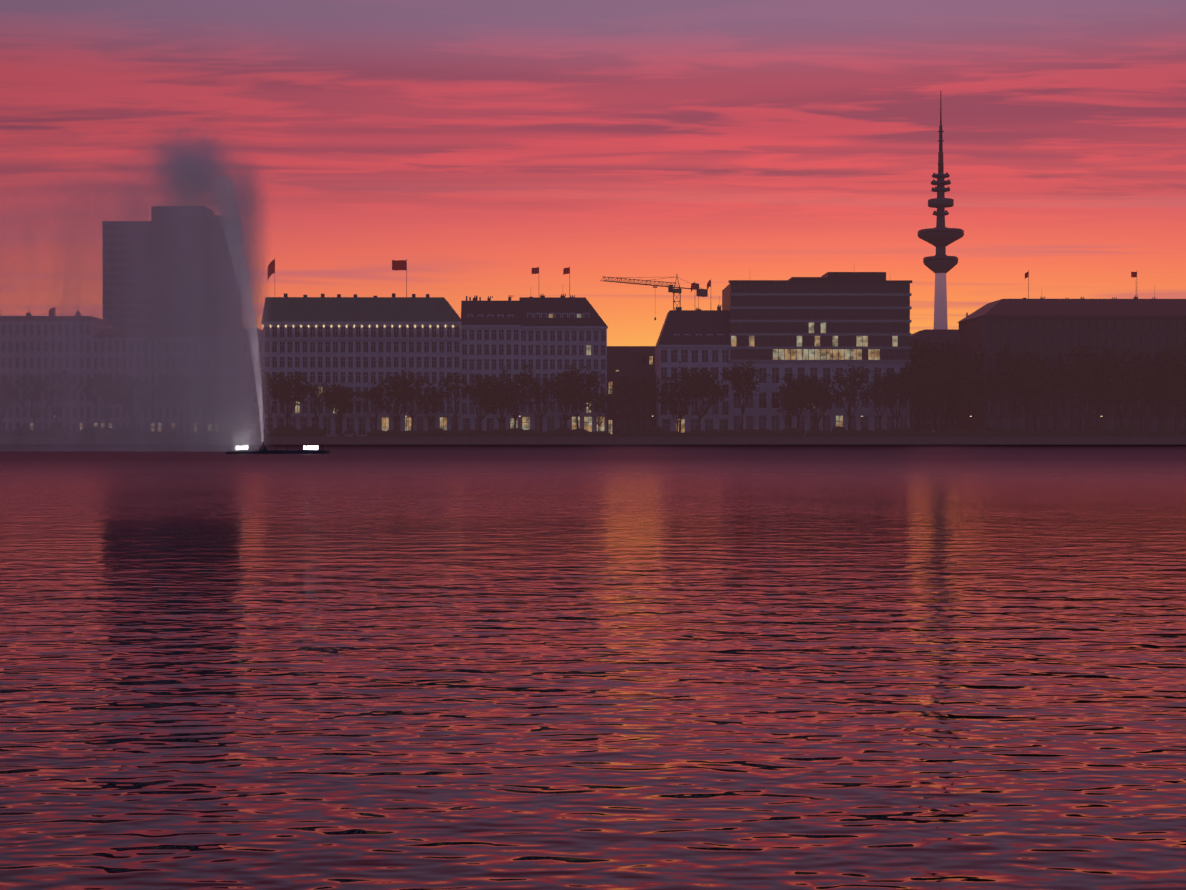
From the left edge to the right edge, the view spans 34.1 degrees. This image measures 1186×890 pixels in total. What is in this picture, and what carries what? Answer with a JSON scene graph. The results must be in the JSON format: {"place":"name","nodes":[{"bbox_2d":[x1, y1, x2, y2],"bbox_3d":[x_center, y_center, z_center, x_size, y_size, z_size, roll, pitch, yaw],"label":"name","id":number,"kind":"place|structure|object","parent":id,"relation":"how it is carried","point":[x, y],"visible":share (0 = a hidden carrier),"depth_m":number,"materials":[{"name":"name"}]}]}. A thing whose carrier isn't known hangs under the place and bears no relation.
{"place":"outdoors","nodes":[
{"label":"outdoors","id":0,"kind":"place"},
{"bbox_2d":[0,444,1185,889],"bbox_3d":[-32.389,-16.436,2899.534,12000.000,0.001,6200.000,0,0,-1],"label":"lake water","id":1,"kind":"structure","parent":0,"point":[882,666],"depth_m":22.04,"materials":[{"name":"black"}]},
{"bbox_2d":[226,442,329,453],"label":"fountain platform","id":2,"kind":"structure","parent":1,"relation":"on","point":[287,451],"depth_m":242.37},
{"bbox_2d":[236,446,317,449],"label":"floodlights","id":3,"kind":"object","parent":2,"relation":"on","point":[310,447],"visible":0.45,"depth_m":243.77,"materials":[{"name":"white"}]},
{"bbox_2d":[0,436,1185,444],"bbox_3d":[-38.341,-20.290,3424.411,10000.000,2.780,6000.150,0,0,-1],"label":"quay","id":4,"kind":"structure","parent":0,"point":[537,440],"depth_m":424.94,"materials":[{"name":"stone"}]},
{"bbox_2d":[0,373,24,426],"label":"promenade tree","id":5,"kind":"object","parent":4,"relation":"on","point":[7,386],"depth_m":442.22,"materials":[{"name":"brown plant"}]},
{"bbox_2d":[1,372,68,429],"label":"promenade tree","id":6,"kind":"object","parent":4,"relation":"on","point":[27,385],"depth_m":431.55,"materials":[{"name":"brown plant"}]},
{"bbox_2d":[31,369,84,426],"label":"promenade tree","id":7,"kind":"object","parent":4,"relation":"on","point":[61,386],"depth_m":442.86,"materials":[{"name":"brown plant"}]},
{"bbox_2d":[78,371,131,426],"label":"promenade tree","id":8,"kind":"object","parent":4,"relation":"on","point":[99,385],"depth_m":430.59,"materials":[{"name":"brown plant"}]},
{"bbox_2d":[0,305,262,435],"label":"buildings","id":9,"kind":"structure","parent":4,"relation":"on","point":[44,350],"depth_m":463.42,"materials":[{"name":"beige paint"}]},
{"bbox_2d":[105,374,159,426],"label":"promenade tree","id":10,"kind":"object","parent":4,"relation":"on","point":[133,382],"depth_m":429.55,"materials":[{"name":"brown plant"}]},
{"bbox_2d":[102,206,241,327],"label":"high-rise building","id":11,"kind":"structure","parent":4,"relation":"on","point":[134,254],"depth_m":847.21,"materials":[{"name":"grey glass"}]},
{"bbox_2d":[223,362,269,424],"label":"promenade tree","id":12,"kind":"object","parent":4,"relation":"on","point":[249,383],"depth_m":433.35,"materials":[{"name":"brown plant"}]},
{"bbox_2d":[256,371,280,429],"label":"promenade tree","id":13,"kind":"object","parent":4,"relation":"on","point":[267,400],"depth_m":444.93,"materials":[{"name":"brown plant"}]},
{"bbox_2d":[263,370,311,425],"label":"promenade tree","id":14,"kind":"object","parent":4,"relation":"on","point":[286,387],"depth_m":432.27,"materials":[{"name":"brown plant"}]},
{"bbox_2d":[289,380,331,426],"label":"promenade tree","id":15,"kind":"object","parent":4,"relation":"on","point":[317,389],"depth_m":430.44,"materials":[{"name":"brown plant"}]},
{"bbox_2d":[318,384,355,435],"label":"promenade tree","id":16,"kind":"object","parent":4,"relation":"on","point":[338,397],"depth_m":432.22,"materials":[{"name":"brown plant"}]},
{"bbox_2d":[321,383,355,433],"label":"promenade tree","id":17,"kind":"object","parent":4,"relation":"on","point":[334,409],"depth_m":445.93,"materials":[{"name":"brown plant"}]},
{"bbox_2d":[261,293,461,435],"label":"building","id":18,"kind":"structure","parent":4,"relation":"on","point":[358,345],"depth_m":454.24,"materials":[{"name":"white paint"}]},
{"bbox_2d":[268,258,274,278],"bbox_3d":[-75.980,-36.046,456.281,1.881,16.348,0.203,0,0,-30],"label":"flag","id":19,"kind":"object","parent":18,"relation":"on","point":[271,266],"depth_m":456.28,"materials":[{"name":"red fabric"}]},
{"bbox_2d":[392,259,406,296],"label":"flag","id":20,"kind":"object","parent":18,"relation":"on","point":[399,264],"depth_m":461.77,"materials":[{"name":"red fabric"}]},
{"bbox_2d":[350,387,383,429],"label":"promenade tree","id":21,"kind":"object","parent":4,"relation":"on","point":[366,396],"depth_m":433.15,"materials":[{"name":"brown plant"}]},
{"bbox_2d":[364,368,424,429],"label":"promenade tree","id":22,"kind":"object","parent":4,"relation":"on","point":[397,401],"depth_m":446.52,"materials":[{"name":"brown plant"}]},
{"bbox_2d":[385,375,433,429],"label":"promenade tree","id":23,"kind":"object","parent":4,"relation":"on","point":[405,392],"depth_m":430.79,"materials":[{"name":"brown plant"}]},
{"bbox_2d":[408,383,446,428],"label":"promenade tree","id":24,"kind":"object","parent":4,"relation":"on","point":[433,395],"depth_m":445.91,"materials":[{"name":"brown plant"}]},
{"bbox_2d":[434,372,469,429],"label":"promenade tree","id":25,"kind":"object","parent":4,"relation":"on","point":[450,380],"depth_m":431.47,"materials":[{"name":"brown plant"}]},
{"bbox_2d":[448,372,516,430],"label":"promenade tree","id":26,"kind":"object","parent":4,"relation":"on","point":[485,389],"depth_m":433.75,"materials":[{"name":"brown plant"}]},
{"bbox_2d":[460,295,520,430],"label":"building","id":27,"kind":"structure","parent":4,"relation":"on","point":[490,337],"depth_m":454.61,"materials":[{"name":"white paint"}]},
{"bbox_2d":[478,388,525,428],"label":"promenade tree","id":28,"kind":"object","parent":4,"relation":"on","point":[500,420],"depth_m":445.13,"materials":[{"name":"brown plant"}]},
{"bbox_2d":[489,364,538,427],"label":"promenade tree","id":29,"kind":"object","parent":4,"relation":"on","point":[523,382],"depth_m":432.08,"materials":[{"name":"brown plant"}]},
{"bbox_2d":[517,377,559,430],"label":"promenade tree","id":30,"kind":"object","parent":4,"relation":"on","point":[537,396],"depth_m":445.03,"materials":[{"name":"brown plant"}]},
{"bbox_2d":[519,294,607,430],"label":"building","id":31,"kind":"structure","parent":4,"relation":"on","point":[561,334],"depth_m":454.80,"materials":[{"name":"white paint"}]},
{"bbox_2d":[532,267,538,273],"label":"flag","id":32,"kind":"object","parent":31,"relation":"attached to","point":[535,270],"depth_m":461.90,"materials":[{"name":"red fabric"}]},
{"bbox_2d":[563,266,569,296],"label":"flag","id":33,"kind":"object","parent":31,"relation":"on","point":[566,270],"depth_m":462.33,"materials":[{"name":"red fabric"}]},
{"bbox_2d":[541,376,594,426],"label":"promenade tree","id":34,"kind":"object","parent":4,"relation":"on","point":[568,390],"depth_m":433.32,"materials":[{"name":"brown plant"}]},
{"bbox_2d":[544,365,603,427],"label":"promenade tree","id":35,"kind":"object","parent":4,"relation":"on","point":[591,379],"depth_m":444.73,"materials":[{"name":"brown plant"}]},
{"bbox_2d":[54,415,1101,430],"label":"street lamps","id":36,"kind":"object","parent":4,"relation":"on","point":[652,421],"depth_m":436.24,"materials":[{"name":"grey metal"}]},
{"bbox_2d":[74,430,1102,435],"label":"lakeside road cars","id":37,"kind":"object","parent":4,"relation":"on","point":[355,434],"depth_m":441.67,"materials":[{"name":"grey paint"}]},
{"bbox_2d":[0,425,1185,435],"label":"hedge row","id":38,"kind":"object","parent":4,"relation":"on","point":[650,428],"depth_m":426.73,"materials":[{"name":"green plant"}]},
{"bbox_2d":[0,431,1185,435],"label":"quay railing","id":39,"kind":"object","parent":4,"relation":"on","point":[674,431],"depth_m":425.22,"materials":[{"name":"grey metal"}]},
{"bbox_2d":[580,387,620,430],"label":"promenade tree","id":40,"kind":"object","parent":4,"relation":"on","point":[591,398],"depth_m":431.91,"materials":[{"name":"brown plant"}]},
{"bbox_2d":[607,346,655,435],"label":"building","id":41,"kind":"structure","parent":4,"relation":"on","point":[624,361],"depth_m":470.12,"materials":[{"name":"stone"}]},
{"bbox_2d":[607,373,662,427],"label":"promenade tree","id":42,"kind":"object","parent":4,"relation":"on","point":[644,395],"depth_m":431.66,"materials":[{"name":"brown plant"}]},
{"bbox_2d":[601,274,707,319],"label":"tower crane","id":43,"kind":"object","parent":4,"relation":"on","point":[702,292],"depth_m":567.47,"materials":[{"name":"paint"}]},
{"bbox_2d":[655,378,700,430],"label":"promenade tree","id":44,"kind":"object","parent":4,"relation":"on","point":[670,399],"depth_m":431.85,"materials":[{"name":"brown plant"}]},
{"bbox_2d":[655,361,723,430],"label":"promenade tree","id":45,"kind":"object","parent":4,"relation":"on","point":[674,383],"depth_m":445.59,"materials":[{"name":"brown plant"}]},
{"bbox_2d":[654,295,731,432],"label":"building","id":46,"kind":"structure","parent":4,"relation":"on","point":[689,339],"depth_m":455.28,"materials":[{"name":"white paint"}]},
{"bbox_2d":[676,365,728,430],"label":"promenade tree","id":47,"kind":"object","parent":4,"relation":"on","point":[705,378],"depth_m":433.42,"materials":[{"name":"brown plant"}]},
{"bbox_2d":[720,360,772,429],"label":"promenade tree","id":48,"kind":"object","parent":4,"relation":"on","point":[736,378],"depth_m":433.30,"materials":[{"name":"brown plant"}]},
{"bbox_2d":[770,389,806,428],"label":"promenade tree","id":49,"kind":"object","parent":4,"relation":"on","point":[787,403],"depth_m":433.73,"materials":[{"name":"brown plant"}]},
{"bbox_2d":[776,372,821,428],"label":"promenade tree","id":50,"kind":"object","parent":4,"relation":"on","point":[790,382],"depth_m":445.37,"materials":[{"name":"brown plant"}]},
{"bbox_2d":[793,380,838,429],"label":"promenade tree","id":51,"kind":"object","parent":4,"relation":"on","point":[817,392],"depth_m":432.93,"materials":[{"name":"brown plant"}]},
{"bbox_2d":[722,272,911,433],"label":"office building","id":52,"kind":"structure","parent":4,"relation":"on","point":[825,325],"depth_m":455.22,"materials":[{"name":"white paint"}]},
{"bbox_2d":[795,373,844,429],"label":"promenade tree","id":53,"kind":"object","parent":4,"relation":"on","point":[814,379],"depth_m":445.26,"materials":[{"name":"brown plant"}]},
{"bbox_2d":[821,360,887,429],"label":"promenade tree","id":54,"kind":"object","parent":4,"relation":"on","point":[854,383],"depth_m":432.34,"materials":[{"name":"brown plant"}]},
{"bbox_2d":[859,375,906,428],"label":"promenade tree","id":55,"kind":"object","parent":4,"relation":"on","point":[878,397],"depth_m":431.45,"materials":[{"name":"brown plant"}]},
{"bbox_2d":[871,365,921,427],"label":"promenade tree","id":56,"kind":"object","parent":4,"relation":"on","point":[897,389],"depth_m":445.11,"materials":[{"name":"brown plant"}]},
{"bbox_2d":[882,353,956,429],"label":"promenade tree","id":57,"kind":"object","parent":4,"relation":"on","point":[933,369],"depth_m":445.39,"materials":[{"name":"brown plant"}]},
{"bbox_2d":[910,331,958,428],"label":"promenade tree","id":58,"kind":"object","parent":4,"relation":"on","point":[924,350],"depth_m":479.56,"materials":[{"name":"brown plant"}]},
{"bbox_2d":[938,352,981,430],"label":"promenade tree","id":59,"kind":"object","parent":4,"relation":"on","point":[972,370],"depth_m":446.88,"materials":[{"name":"brown plant"}]},
{"bbox_2d":[956,368,1013,430],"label":"promenade tree","id":60,"kind":"object","parent":4,"relation":"on","point":[981,381],"depth_m":433.29,"materials":[{"name":"brown plant"}]},
{"bbox_2d":[963,343,1038,373],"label":"promenade tree","id":61,"kind":"object","parent":4,"relation":"on","point":[1007,350],"depth_m":440.55,"materials":[{"name":"brown plant"}]},
{"bbox_2d":[986,349,1069,435],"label":"promenade tree","id":62,"kind":"object","parent":4,"relation":"on","point":[1023,369],"depth_m":433.00,"materials":[{"name":"brown plant"}]},
{"bbox_2d":[1022,360,1094,430],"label":"promenade tree","id":63,"kind":"object","parent":4,"relation":"on","point":[1063,390],"depth_m":429.90,"materials":[{"name":"brown plant"}]},
{"bbox_2d":[957,296,1185,435],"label":"sandstone building","id":64,"kind":"structure","parent":4,"relation":"on","point":[1055,330],"depth_m":441.14,"materials":[{"name":"brown stone"}]},
{"bbox_2d":[1025,270,1028,298],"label":"flag","id":65,"kind":"object","parent":64,"relation":"attached to","point":[1026,274],"depth_m":452.66,"materials":[{"name":"red fabric"}]},
{"bbox_2d":[1131,272,1136,277],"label":"flag","id":66,"kind":"object","parent":64,"relation":"attached to","point":[1134,274],"depth_m":452.53,"materials":[{"name":"red fabric"}]},
{"bbox_2d":[1058,344,1142,429],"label":"promenade tree","id":67,"kind":"object","parent":4,"relation":"on","point":[1089,371],"depth_m":431.77,"materials":[{"name":"brown plant"}]},
{"bbox_2d":[1082,360,1155,426],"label":"promenade tree","id":68,"kind":"object","parent":4,"relation":"on","point":[1114,391],"depth_m":432.51,"materials":[{"name":"brown plant"}]},
{"bbox_2d":[1116,342,1185,429],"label":"promenade tree","id":69,"kind":"object","parent":4,"relation":"on","point":[1172,364],"depth_m":434.24,"materials":[{"name":"brown plant"}]},
{"bbox_2d":[0,0,1185,451],"label":"sky","id":70,"kind":"structure","parent":0,"point":[479,145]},
{"bbox_2d":[910,313,967,430],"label":"building","id":71,"kind":"structure","parent":0,"point":[942,337],"depth_m":561.00,"materials":[{"name":"stone"}]},
{"bbox_2d":[917,92,963,328],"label":"telecom tower","id":72,"kind":"structure","parent":0,"point":[940,237],"depth_m":1577.31,"materials":[{"name":"grey concrete"}]}
]}

